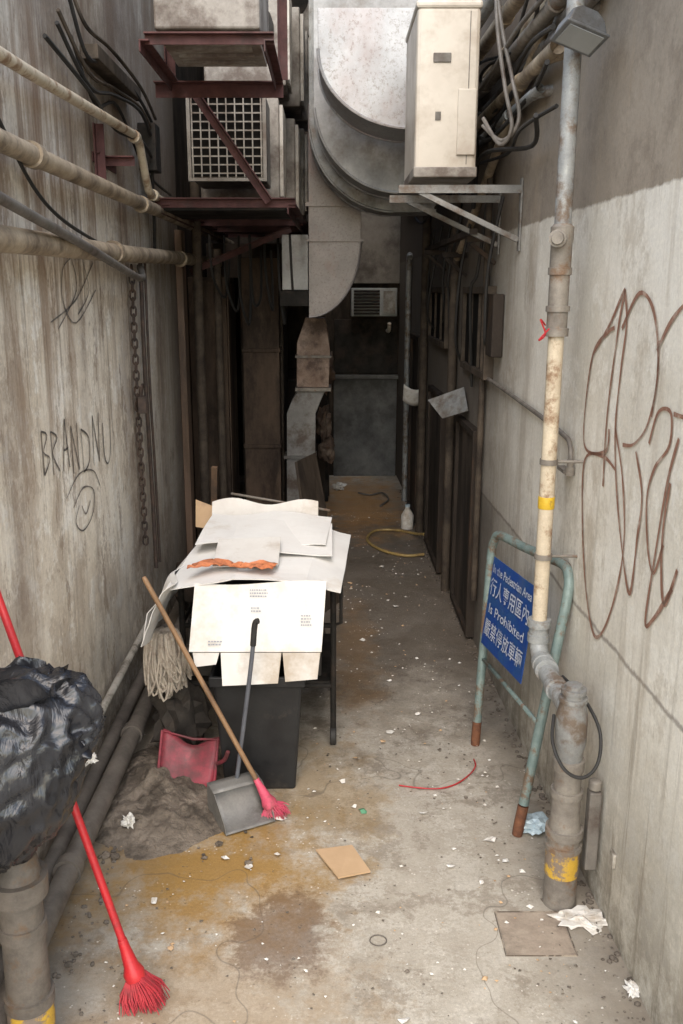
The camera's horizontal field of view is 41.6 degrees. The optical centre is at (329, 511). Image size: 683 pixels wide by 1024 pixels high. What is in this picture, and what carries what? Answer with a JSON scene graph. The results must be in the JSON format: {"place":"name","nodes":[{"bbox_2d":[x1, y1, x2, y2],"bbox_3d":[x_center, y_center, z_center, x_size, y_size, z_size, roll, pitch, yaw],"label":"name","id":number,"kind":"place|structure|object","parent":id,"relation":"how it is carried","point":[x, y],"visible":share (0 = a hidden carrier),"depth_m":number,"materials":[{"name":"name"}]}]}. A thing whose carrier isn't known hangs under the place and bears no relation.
{"place":"outdoors","nodes":[
{"label":"outdoors","id":0,"kind":"place"},
{"bbox_2d":[288,368,328,501],"bbox_3d":[-0.304,-0.858,9.635,0.592,1.250,1.280,0,14,0],"label":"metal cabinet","id":1,"kind":"object","parent":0,"point":[323,466],"visible":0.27,"depth_m":9.08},
{"bbox_2d":[316,404,331,439],"bbox_3d":[-0.062,-0.822,8.238,0.158,0.339,0.233,0,14,0],"label":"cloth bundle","id":2,"kind":"object","parent":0,"point":[323,423],"visible":0.99,"depth_m":8.19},
{"bbox_2d":[52,490,644,1020],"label":"edge gravel","id":3,"kind":"structure","parent":0,"point":[114,850],"depth_m":3.28,"materials":[{"name":"gravel"}]},
{"bbox_2d":[48,475,652,1023],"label":"ground","id":4,"kind":"structure","parent":0,"point":[232,901],"depth_m":3.30,"materials":[{"name":"concrete"}]},
{"bbox_2d":[0,852,55,1023],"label":"standing pipe","id":5,"kind":"object","parent":4,"relation":"on","point":[29,995],"visible":0.91,"depth_m":2.38,"materials":[{"name":"metal"}]},
{"bbox_2d":[0,656,106,873],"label":"garbage bag","id":6,"kind":"object","parent":5,"relation":"on","point":[52,719],"visible":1,"depth_m":2.12,"materials":[{"name":"plastic"}]},
{"bbox_2d":[0,624,167,986],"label":"floor pipe","id":7,"kind":"object","parent":4,"relation":"on","point":[67,830],"visible":0.54,"depth_m":3.83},
{"bbox_2d":[0,591,169,1016],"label":"red broom","id":8,"kind":"object","parent":4,"relation":"on","point":[142,988],"visible":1,"depth_m":2.67,"materials":[{"name":"plastic"}]},
{"bbox_2d":[0,0,186,944],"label":"building wall","id":9,"kind":"structure","parent":4,"relation":"on","point":[76,560],"depth_m":3.89,"materials":[{"name":"concrete"}]},
{"bbox_2d":[0,191,145,281],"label":"pipe","id":10,"kind":"object","parent":9,"relation":"attached to","point":[18,208],"visible":1,"depth_m":3.20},
{"bbox_2d":[0,46,163,201],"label":"wall pipe","id":11,"kind":"object","parent":9,"relation":"attached to","point":[13,62],"depth_m":3.58,"materials":[{"name":"metal"}]},
{"bbox_2d":[42,33,152,157],"bbox_3d":[-1.011,-1.869,4.277,0.045,0.237,2.003,0,14,1],"label":"overhead cable","id":12,"kind":"object","parent":9,"relation":"attached to","point":[53,46],"visible":0.63,"depth_m":3.63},
{"bbox_2d":[55,20,151,136],"bbox_3d":[-1.007,-1.949,4.308,0.042,0.236,1.906,0,14,1],"label":"overhead cable","id":13,"kind":"object","parent":9,"relation":"attached to","point":[75,61],"visible":0.84,"depth_m":3.77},
{"bbox_2d":[56,8,150,128],"bbox_3d":[-1.011,-2.028,4.339,0.046,0.236,1.807,0,14,1],"label":"overhead cable","id":14,"kind":"object","parent":9,"relation":"attached to","point":[81,59],"visible":0.84,"depth_m":3.74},
{"bbox_2d":[80,44,140,100],"bbox_3d":[-1.028,-2.075,4.277,0.077,0.060,0.900,0,14,0],"label":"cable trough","id":15,"kind":"object","parent":9,"relation":"attached to","point":[107,68],"visible":0.7,"depth_m":4.12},
{"bbox_2d":[68,0,152,121],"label":"overhead cable","id":16,"kind":"object","parent":9,"relation":"attached to","point":[79,36],"visible":0.54,"depth_m":3.67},
{"bbox_2d":[0,225,221,266],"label":"wall pipe","id":17,"kind":"object","parent":9,"relation":"attached to","point":[17,240],"depth_m":3.40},
{"bbox_2d":[128,264,148,545],"bbox_3d":[-1.040,-0.552,4.889,0.046,1.537,0.045,-13,19,-43],"label":"hanging chain","id":18,"kind":"object","parent":17,"relation":"hanging from","point":[136,386],"visible":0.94,"depth_m":4.87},
{"bbox_2d":[138,263,157,567],"bbox_3d":[-1.035,-0.522,5.145,0.035,1.752,0.064,0,14,0],"label":"drop cable","id":19,"kind":"object","parent":17,"relation":"hanging from","point":[145,380],"visible":0.86,"depth_m":5.14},
{"bbox_2d":[143,263,160,561],"bbox_3d":[-1.035,-0.551,5.261,0.027,1.751,0.056,0,14,0],"label":"drop cable","id":20,"kind":"object","parent":17,"relation":"hanging from","point":[151,410],"visible":0.93,"depth_m":5.24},
{"bbox_2d":[92,122,134,179],"bbox_3d":[-0.989,-1.650,4.245,0.158,0.270,0.468,0,14,0],"label":"pipe bracket","id":21,"kind":"object","parent":9,"relation":"attached to","point":[102,160],"visible":0.88,"depth_m":4.05,"materials":[{"name":"red metal"}]},
{"bbox_2d":[73,0,156,119],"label":"overhead cable","id":22,"kind":"object","parent":9,"relation":"attached to","point":[102,41],"visible":0.99,"depth_m":4.21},
{"bbox_2d":[0,128,233,242],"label":"wall pipe","id":23,"kind":"object","parent":9,"relation":"attached to","point":[31,154],"depth_m":3.46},
{"bbox_2d":[0,118,96,240],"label":"thin cable","id":24,"kind":"object","parent":23,"relation":"attached to","point":[43,200],"visible":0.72,"depth_m":3.22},
{"bbox_2d":[101,623,144,714],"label":"floor pipe","id":25,"kind":"object","parent":9,"relation":"attached to","point":[116,682],"visible":0.36,"depth_m":4.43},
{"bbox_2d":[137,122,160,248],"bbox_3d":[-1.018,-1.833,5.139,0.097,0.703,0.157,0,14,0],"label":"junction box","id":26,"kind":"object","parent":9,"relation":"attached to","point":[152,142],"visible":0.62,"depth_m":5.03,"materials":[{"name":"black metal"}]},
{"bbox_2d":[138,0,287,97],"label":"air conditioner","id":27,"kind":"object","parent":9,"relation":"attached to","point":[212,33],"visible":1,"depth_m":3.92,"materials":[{"name":"metal"}]},
{"bbox_2d":[148,98,308,274],"bbox_3d":[-0.613,-2.248,6.625,0.915,0.972,3.260,0,14,0],"label":"unit frame","id":28,"kind":"object","parent":9,"relation":"attached to","point":[273,229],"visible":0.58,"depth_m":5.43,"materials":[{"name":"red metal"}]},
{"bbox_2d":[163,208,289,218],"bbox_3d":[-0.630,-1.850,5.569,0.740,0.025,0.700,0,14,0],"label":"drip tray","id":29,"kind":"object","parent":28,"relation":"attached to","point":[231,213],"visible":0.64,"depth_m":5.46,"materials":[{"name":"red metal"}]},
{"bbox_2d":[186,98,270,188],"bbox_3d":[-0.600,-2.257,5.474,0.460,0.520,0.530,0,14,0],"label":"window air conditioner","id":30,"kind":"object","parent":28,"relation":"attached to","point":[212,162],"depth_m":5.25,"materials":[{"name":"metal"}]},
{"bbox_2d":[201,98,286,197],"bbox_3d":[-0.578,-2.410,6.093,0.544,0.640,0.514,0,14,0],"label":"condenser unit","id":31,"kind":"object","parent":28,"relation":"on","point":[278,189],"visible":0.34,"depth_m":5.91,"materials":[{"name":"metal"}]},
{"bbox_2d":[204,0,292,100],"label":"condenser unit","id":32,"kind":"object","parent":31,"relation":"on","point":[236,73],"visible":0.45,"depth_m":5.70,"materials":[{"name":"metal"}]},
{"bbox_2d":[206,243,281,280],"bbox_3d":[-0.625,-2.459,8.921,0.950,0.300,1.900,0,14,0],"label":"range hood","id":33,"kind":"object","parent":28,"relation":"hanging from","point":[233,261],"visible":0.14,"depth_m":7.98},
{"bbox_2d":[208,234,296,325],"bbox_3d":[-0.580,-1.778,6.922,0.660,0.673,0.326,0,14,0],"label":"cable tangle","id":34,"kind":"object","parent":28,"relation":"attached to","point":[251,290],"visible":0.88,"depth_m":6.82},
{"bbox_2d":[286,118,300,211],"bbox_3d":[-0.498,-2.534,6.681,0.544,0.640,0.514,0,14,0],"label":"condenser unit","id":35,"kind":"object","parent":28,"relation":"on","point":[293,176],"visible":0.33,"depth_m":6.45,"materials":[{"name":"metal"}]},
{"bbox_2d":[279,7,304,118],"bbox_3d":[-0.458,-3.238,6.527,0.544,0.640,0.514,0,14,0],"label":"condenser unit","id":36,"kind":"object","parent":35,"relation":"on","point":[294,106],"visible":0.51,"depth_m":6.33,"materials":[{"name":"metal"}]},
{"bbox_2d":[299,129,307,219],"bbox_3d":[-0.448,-2.707,7.256,0.544,0.640,0.514,0,14,0],"label":"condenser unit","id":37,"kind":"object","parent":28,"relation":"on","point":[304,164],"visible":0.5,"depth_m":7.04,"materials":[{"name":"metal"}]},
{"bbox_2d":[295,31,308,131],"bbox_3d":[-0.418,-3.420,7.183,0.544,0.640,0.514,0,14,0],"label":"condenser unit","id":38,"kind":"object","parent":37,"relation":"on","point":[302,123],"visible":0.12,"depth_m":6.98,"materials":[{"name":"metal"}]},
{"bbox_2d":[0,617,188,1023],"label":"floor pipe","id":39,"kind":"object","parent":4,"relation":"on","point":[68,868],"visible":0.61,"depth_m":3.42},
{"bbox_2d":[95,747,223,859],"bbox_3d":[-0.660,1.165,3.789,0.680,0.135,0.900,0,14,0],"label":"rubble mound","id":40,"kind":"object","parent":4,"relation":"on","point":[148,790],"visible":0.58,"depth_m":3.64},
{"bbox_2d":[143,626,192,701],"bbox_3d":[-0.726,0.817,4.056,0.204,0.614,0.174,-9,16,-31],"label":"string mop","id":41,"kind":"object","parent":40,"relation":"on","point":[166,666],"visible":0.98,"depth_m":3.97},
{"bbox_2d":[157,729,229,786],"bbox_3d":[-0.582,1.064,3.873,0.320,0.216,0.148,0,14,0],"label":"dustpan","id":42,"kind":"object","parent":40,"relation":"on","point":[178,757],"visible":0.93,"depth_m":3.88,"materials":[{"name":"red plastic"}]},
{"bbox_2d":[150,679,211,744],"bbox_3d":[-0.688,0.950,4.206,0.299,0.364,0.287,4,15,17],"label":"dark sack","id":43,"kind":"object","parent":4,"relation":"on","point":[185,711],"visible":0.61,"depth_m":4.12,"materials":[{"name":"fabric"}]},
{"bbox_2d":[174,230,195,555],"bbox_3d":[-1.044,-0.738,6.539,0.048,2.500,0.150,0,14,0],"label":"door post","id":44,"kind":"object","parent":4,"relation":"on","point":[179,236],"depth_m":6.46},
{"bbox_2d":[172,62,218,539],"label":"building wall","id":45,"kind":"structure","parent":4,"relation":"on","point":[180,133],"depth_m":6.99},
{"bbox_2d":[190,182,209,529],"bbox_3d":[-0.960,-1.034,6.697,0.070,3.000,0.070,0,14,0],"label":"vertical pipe","id":46,"kind":"object","parent":4,"relation":"on","point":[200,352],"visible":0.58,"depth_m":6.64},
{"bbox_2d":[187,277,239,538],"bbox_3d":[-0.964,-0.846,7.604,0.312,2.200,0.630,0,14,0],"label":"door frame","id":47,"kind":"object","parent":4,"relation":"on","point":[230,386],"visible":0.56,"depth_m":7.31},
{"bbox_2d":[142,576,290,819],"bbox_3d":[-0.463,0.759,3.632,0.624,0.979,0.081,4,14,14],"label":"wooden broom","id":48,"kind":"object","parent":4,"relation":"on","point":[269,802],"visible":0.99,"depth_m":3.65,"materials":[{"name":"brown wood"}]},
{"bbox_2d":[213,249,226,498],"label":"vertical pipe","id":49,"kind":"object","parent":4,"relation":"on","point":[220,383],"visible":0.79,"depth_m":7.03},
{"bbox_2d":[207,618,274,835],"bbox_3d":[-0.362,0.837,3.575,0.223,0.850,0.180,-7,16,-27],"label":"dustpan","id":50,"kind":"object","parent":4,"relation":"on","point":[234,804],"visible":0.96,"depth_m":3.66,"materials":[{"name":"grey metal"}]},
{"bbox_2d":[209,652,306,787],"bbox_3d":[-0.302,0.905,3.962,0.399,0.545,0.370,0,14,0],"label":"trash bin","id":51,"kind":"object","parent":4,"relation":"on","point":[271,742],"visible":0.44,"depth_m":3.81,"materials":[{"name":"black plastic"}]},
{"bbox_2d":[189,580,325,685],"bbox_3d":[-0.297,0.494,3.695,0.565,0.404,0.164,0,14,0],"label":"cardboard box","id":52,"kind":"object","parent":51,"relation":"on","point":[289,615],"visible":0.98,"depth_m":3.70,"materials":[{"name":"cardboard"}]},
{"bbox_2d":[178,539,342,744],"bbox_3d":[-0.319,0.617,4.478,0.753,0.857,0.690,0,14,0],"label":"table","id":53,"kind":"object","parent":4,"relation":"on","point":[326,678],"visible":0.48,"depth_m":4.21,"materials":[{"name":"black metal"}]},
{"bbox_2d":[141,565,184,646],"bbox_3d":[-0.724,0.400,3.914,0.172,0.302,0.451,0,14,0],"label":"cardboard sheet","id":54,"kind":"object","parent":53,"relation":"on","point":[164,596],"visible":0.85,"depth_m":3.77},
{"bbox_2d":[143,530,350,637],"bbox_3d":[-0.343,0.299,4.142,0.895,0.316,0.840,0,14,0],"label":"cardboard sheet","id":55,"kind":"object","parent":53,"relation":"on","point":[330,570],"visible":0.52,"depth_m":3.88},
{"bbox_2d":[187,558,277,569],"bbox_3d":[-0.408,0.215,3.806,0.375,0.029,0.125,1,14,5],"label":"orange rag","id":56,"kind":"object","parent":55,"relation":"on","point":[261,564],"visible":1,"depth_m":3.79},
{"bbox_2d":[212,537,280,566],"bbox_3d":[-0.360,0.173,3.937,0.280,0.069,0.241,0,14,0],"label":"cardboard sheet","id":57,"kind":"object","parent":55,"relation":"on","point":[243,550],"visible":0.84,"depth_m":3.95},
{"bbox_2d":[195,511,331,544],"bbox_3d":[-0.305,0.077,4.330,0.608,0.059,0.442,1,14,3],"label":"cardboard sheet","id":58,"kind":"object","parent":55,"relation":"on","point":[307,529],"visible":0.68,"depth_m":4.35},
{"bbox_2d":[233,519,331,555],"bbox_3d":[-0.220,0.118,4.201,0.460,0.065,0.500,0,14,0],"label":"cardboard sheet","id":59,"kind":"object","parent":55,"relation":"on","point":[290,543],"visible":0.67,"depth_m":4.20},
{"bbox_2d":[212,498,317,515],"bbox_3d":[-0.329,-0.011,4.577,0.543,0.110,0.081,1,14,2],"label":"cardboard sheet","id":60,"kind":"object","parent":53,"relation":"on","point":[231,506],"visible":0.57,"depth_m":4.58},
{"bbox_2d":[241,258,282,504],"bbox_3d":[-0.570,-0.941,7.673,0.320,2.350,0.290,0,14,0],"label":"square duct","id":61,"kind":"object","parent":4,"relation":"on","point":[261,351],"visible":0.77,"depth_m":7.52,"materials":[{"name":"metal"}]},
{"bbox_2d":[240,256,288,501],"bbox_3d":[-0.594,-1.137,8.407,0.372,2.380,0.930,0,14,0],"label":"door frame","id":62,"kind":"object","parent":4,"relation":"on","point":[285,361],"visible":0.04,"depth_m":8.14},
{"bbox_2d":[280,259,284,500],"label":"vertical pipe","id":63,"kind":"object","parent":4,"relation":"on","point":[282,401],"visible":0.36,"depth_m":7.82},
{"bbox_2d":[284,317,330,501],"bbox_3d":[-0.188,-0.698,7.630,0.395,1.860,0.290,0,14,0],"label":"vent pipe","id":64,"kind":"object","parent":4,"relation":"on","point":[313,357],"visible":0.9,"depth_m":7.45,"materials":[{"name":"metal"}]},
{"bbox_2d":[306,104,363,317],"bbox_3d":[0.035,-2.255,6.860,0.430,1.509,0.440,0,14,0],"label":"exhaust duct","id":65,"kind":"object","parent":64,"relation":"attached to","point":[335,241],"visible":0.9,"depth_m":6.72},
{"bbox_2d":[280,235,308,305],"bbox_3d":[-0.273,-1.851,6.918,0.215,0.520,0.380,0,14,0],"label":"air duct end","id":66,"kind":"object","parent":65,"relation":"attached to","point":[300,253],"visible":0.9,"depth_m":6.77,"materials":[{"name":"metal"}]},
{"bbox_2d":[228,132,400,475],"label":"building wall","id":67,"kind":"structure","parent":4,"relation":"on","point":[363,400],"depth_m":10.16,"materials":[{"name":"grey concrete"}]},
{"bbox_2d":[351,288,396,315],"bbox_3d":[0.480,-2.301,9.869,0.500,0.300,0.210,0,14,0],"label":"louvre unit","id":68,"kind":"object","parent":67,"relation":"attached to","point":[373,301],"visible":0.98,"depth_m":9.78,"materials":[{"name":"paint"}]},
{"bbox_2d":[295,453,338,612],"bbox_3d":[-0.077,0.138,6.175,0.302,0.986,0.671,-5,15,-21],"label":"leaning board","id":69,"kind":"object","parent":4,"relation":"on","point":[309,483],"visible":0.43,"depth_m":6.20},
{"bbox_2d":[316,845,370,878],"bbox_3d":[0.047,1.308,3.387,0.134,0.018,0.203,-6,15,-23],"label":"cardboard scrap","id":70,"kind":"object","parent":4,"relation":"on","point":[343,861],"visible":1,"depth_m":3.38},
{"bbox_2d":[64,518,632,1023],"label":"dark grit","id":71,"kind":"object","parent":4,"relation":"on","point":[344,840],"visible":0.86,"depth_m":3.18,"materials":[{"name":"stone"}]},
{"bbox_2d":[98,513,605,1023],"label":"pale crumbs","id":72,"kind":"object","parent":4,"relation":"on","point":[434,795],"visible":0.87,"depth_m":3.47,"materials":[{"name":"paper"}]},
{"bbox_2d":[471,531,573,837],"bbox_3d":[0.804,0.660,3.835,0.221,1.089,0.840,-1,14,-4],"label":"guard rail","id":73,"kind":"object","parent":4,"relation":"on","point":[565,567],"visible":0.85,"depth_m":3.54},
{"bbox_2d":[481,557,533,683],"bbox_3d":[0.764,0.453,3.881,0.054,0.424,0.514,-2,14,-9],"label":"notice sign","id":74,"kind":"object","parent":73,"relation":"attached to","point":[508,613],"visible":1,"depth_m":3.86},
{"bbox_2d":[494,911,577,955],"bbox_3d":[0.688,1.425,3.027,0.235,0.024,0.215,0,14,0],"label":"drain cover","id":75,"kind":"object","parent":4,"relation":"on","point":[523,934],"visible":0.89,"depth_m":3.02,"materials":[{"name":"concrete"}]},
{"bbox_2d":[523,811,548,835],"bbox_3d":[0.821,1.249,3.596,0.143,0.067,0.135,0,14,0],"label":"plastic bag","id":76,"kind":"object","parent":4,"relation":"on","point":[535,822],"visible":0.69,"depth_m":3.57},
{"bbox_2d":[396,0,682,1023],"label":"building wall","id":77,"kind":"structure","parent":4,"relation":"on","point":[618,520],"depth_m":2.98,"materials":[{"name":"concrete"}]},
{"bbox_2d":[313,0,446,198],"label":"exhaust duct","id":78,"kind":"object","parent":77,"relation":"attached to","point":[365,163],"visible":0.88,"depth_m":5.67,"materials":[{"name":"metal"}]},
{"bbox_2d":[316,8,414,142],"bbox_3d":[0.363,-2.445,5.085,0.874,0.608,0.471,0,14,0],"label":"exhaust duct","id":79,"kind":"object","parent":78,"relation":"attached to","point":[361,56],"visible":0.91,"depth_m":4.87,"materials":[{"name":"metal"}]},
{"bbox_2d":[401,252,412,500],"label":"upright pipe","id":80,"kind":"object","parent":77,"relation":"attached to","point":[409,257],"visible":0.91,"depth_m":8.90,"materials":[{"name":"metal"}]},
{"bbox_2d":[407,333,419,522],"bbox_3d":[0.803,-0.808,8.453,0.063,1.680,0.800,0,14,0],"label":"doorway","id":81,"kind":"structure","parent":77,"relation":"attached to","point":[413,417],"depth_m":8.56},
{"bbox_2d":[415,216,430,532],"bbox_3d":[0.791,-1.165,7.644,0.070,2.800,0.070,0,14,0],"label":"upright pipe","id":82,"kind":"object","parent":77,"relation":"attached to","point":[423,351],"visible":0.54,"depth_m":7.64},
{"bbox_2d":[424,384,445,572],"bbox_3d":[0.835,-0.291,7.087,0.065,1.330,0.900,0,14,0],"label":"doorway","id":83,"kind":"structure","parent":77,"relation":"attached to","point":[435,464],"depth_m":7.11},
{"bbox_2d":[428,287,449,348],"bbox_3d":[0.835,-1.480,6.793,0.069,0.420,1.100,0,14,0],"label":"window","id":84,"kind":"structure","parent":77,"relation":"attached to","point":[438,335],"depth_m":6.76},
{"bbox_2d":[389,193,501,254],"bbox_3d":[0.598,-1.514,4.704,0.579,0.325,0.040,0,14,0],"label":"wall bracket","id":85,"kind":"object","parent":77,"relation":"attached to","point":[413,200],"depth_m":4.66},
{"bbox_2d":[428,387,467,418],"bbox_3d":[0.771,-0.701,5.769,0.100,0.203,0.370,-13,19,-41],"label":"tilted plate","id":86,"kind":"object","parent":77,"relation":"attached to","point":[451,403],"visible":1,"depth_m":5.75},
{"bbox_2d":[441,193,461,591],"bbox_3d":[0.826,-0.842,6.127,0.060,2.900,0.060,0,14,0],"label":"upright pipe","id":87,"kind":"object","parent":77,"relation":"attached to","point":[449,455],"visible":0.74,"depth_m":6.18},
{"bbox_2d":[424,229,496,276],"bbox_3d":[0.789,-1.639,5.828,0.168,0.230,2.300,0,14,-1],"label":"pipe rack","id":88,"kind":"object","parent":77,"relation":"attached to","point":[431,250],"visible":0.92,"depth_m":5.67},
{"bbox_2d":[398,178,523,250],"bbox_3d":[0.610,-1.399,4.238,0.579,0.325,0.040,0,14,0],"label":"wall bracket","id":89,"kind":"object","parent":77,"relation":"attached to","point":[424,191],"depth_m":4.20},
{"bbox_2d":[403,0,482,184],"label":"air conditioner","id":90,"kind":"object","parent":89,"relation":"on","point":[442,39],"visible":0.94,"depth_m":4.07,"materials":[{"name":"beige metal"}]},
{"bbox_2d":[450,414,476,636],"bbox_3d":[0.865,0.063,5.758,0.062,1.280,0.750,0,14,0],"label":"doorway","id":91,"kind":"structure","parent":77,"relation":"attached to","point":[463,507],"depth_m":5.78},
{"bbox_2d":[414,113,539,224],"bbox_3d":[0.770,-1.876,5.248,0.126,0.184,3.720,0,14,-1],"label":"overhead cable","id":92,"kind":"object","parent":77,"relation":"attached to","point":[519,148],"visible":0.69,"depth_m":4.02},
{"bbox_2d":[469,204,485,386],"bbox_3d":[0.832,-1.212,5.155,0.068,1.022,0.367,0,14,0],"label":"hanging cable","id":93,"kind":"object","parent":77,"relation":"hanging from","point":[470,305],"visible":0.88,"depth_m":5.19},
{"bbox_2d":[460,286,496,379],"bbox_3d":[0.869,-1.070,5.298,0.065,0.500,0.900,0,14,0],"label":"window","id":94,"kind":"structure","parent":77,"relation":"attached to","point":[488,361],"depth_m":5.32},
{"bbox_2d":[470,140,494,600],"bbox_3d":[0.858,-0.736,5.071,0.036,2.600,0.036,0,14,0],"label":"upright pipe","id":95,"kind":"object","parent":77,"relation":"attached to","point":[480,428],"visible":0.69,"depth_m":5.14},
{"bbox_2d":[480,0,493,29],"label":"overhead pipe","id":96,"kind":"object","parent":77,"relation":"attached to","point":[487,9],"visible":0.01,"depth_m":4.28,"materials":[{"name":"metal"}]},
{"bbox_2d":[481,0,520,145],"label":"cable loop","id":97,"kind":"object","parent":96,"relation":"hanging from","point":[486,127],"visible":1,"depth_m":3.92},
{"bbox_2d":[483,196,504,344],"bbox_3d":[0.838,-1.245,4.712,0.065,0.745,0.361,0,14,2],"label":"hanging cable","id":98,"kind":"object","parent":77,"relation":"hanging from","point":[488,269],"visible":0.81,"depth_m":4.63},
{"bbox_2d":[485,294,504,356],"bbox_3d":[0.862,-0.978,4.713,0.058,0.320,0.180,0,14,0],"label":"switch box","id":99,"kind":"object","parent":77,"relation":"attached to","point":[495,318],"visible":0.96,"depth_m":4.64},
{"bbox_2d":[479,0,524,61],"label":"overhead pipe","id":100,"kind":"object","parent":77,"relation":"attached to","point":[510,10],"visible":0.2,"depth_m":4.13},
{"bbox_2d":[454,18,553,260],"bbox_3d":[0.854,-1.899,4.472,0.056,1.189,2.427,0,14,-1],"label":"sloping pipe","id":101,"kind":"object","parent":77,"relation":"attached to","point":[490,169],"visible":0.36,"depth_m":4.66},
{"bbox_2d":[479,83,552,141],"bbox_3d":[0.806,-2.400,6.352,0.103,0.061,5.517,0,14,-2],"label":"overhead pipe","id":102,"kind":"object","parent":77,"relation":"attached to","point":[539,92],"visible":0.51,"depth_m":3.82,"materials":[{"name":"metal"}]},
{"bbox_2d":[477,41,563,131],"bbox_3d":[0.790,-2.441,6.185,0.118,0.077,5.822,0,14,-2],"label":"overhead pipe","id":103,"kind":"object","parent":77,"relation":"attached to","point":[552,52],"visible":0.43,"depth_m":3.78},
{"bbox_2d":[478,0,543,93],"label":"overhead cable","id":104,"kind":"object","parent":103,"relation":"attached to","point":[531,11],"visible":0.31,"depth_m":3.80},
{"bbox_2d":[478,0,566,101],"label":"overhead pipe","id":105,"kind":"object","parent":77,"relation":"attached to","point":[550,10],"visible":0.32,"depth_m":3.70,"materials":[{"name":"metal"}]},
{"bbox_2d":[486,377,574,475],"bbox_3d":[0.877,-0.472,4.272,0.039,0.230,1.879,0,14,-2],"label":"wall conduit","id":106,"kind":"object","parent":77,"relation":"attached to","point":[568,469],"depth_m":3.50,"materials":[{"name":"metal"}]},
{"bbox_2d":[477,0,600,116],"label":"overhead pipe","id":107,"kind":"object","parent":77,"relation":"attached to","point":[595,5],"visible":0.23,"depth_m":3.65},
{"bbox_2d":[527,0,584,708],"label":"drain pipe","id":108,"kind":"object","parent":77,"relation":"attached to","point":[545,667],"visible":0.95,"depth_m":3.17,"materials":[{"name":"metal"}]},
{"bbox_2d":[550,5,609,56],"bbox_3d":[0.772,-1.526,2.875,0.160,0.134,0.223,-3,14,-11],"label":"flood lamp","id":109,"kind":"object","parent":108,"relation":"attached to","point":[581,29],"visible":1,"depth_m":2.80,"materials":[{"name":"metal"}]},
{"bbox_2d":[581,777,601,869],"bbox_3d":[0.905,1.077,3.108,0.043,0.340,0.045,0,14,0],"label":"conduit stub","id":110,"kind":"object","parent":77,"relation":"attached to","point":[591,826],"visible":1,"depth_m":3.09,"materials":[{"name":"metal"}]},
{"bbox_2d":[542,681,587,910],"bbox_3d":[0.810,0.972,3.083,0.127,0.836,0.127,0,14,0],"label":"drain stack","id":111,"kind":"object","parent":4,"relation":"on","point":[563,836],"visible":1,"depth_m":3.05,"materials":[{"name":"metal"}]},
{"bbox_2d":[550,675,602,779],"bbox_3d":[0.820,0.730,3.082,0.172,0.227,0.328,0,14,0],"label":"drain hose","id":112,"kind":"object","parent":111,"relation":"attached to","point":[570,774],"visible":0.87,"depth_m":2.98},
{"bbox_2d":[547,905,607,934],"bbox_3d":[0.856,1.394,3.074,0.222,0.032,0.134,0,14,0],"label":"paper wad","id":113,"kind":"object","parent":4,"relation":"on","point":[586,917],"visible":1,"depth_m":3.07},
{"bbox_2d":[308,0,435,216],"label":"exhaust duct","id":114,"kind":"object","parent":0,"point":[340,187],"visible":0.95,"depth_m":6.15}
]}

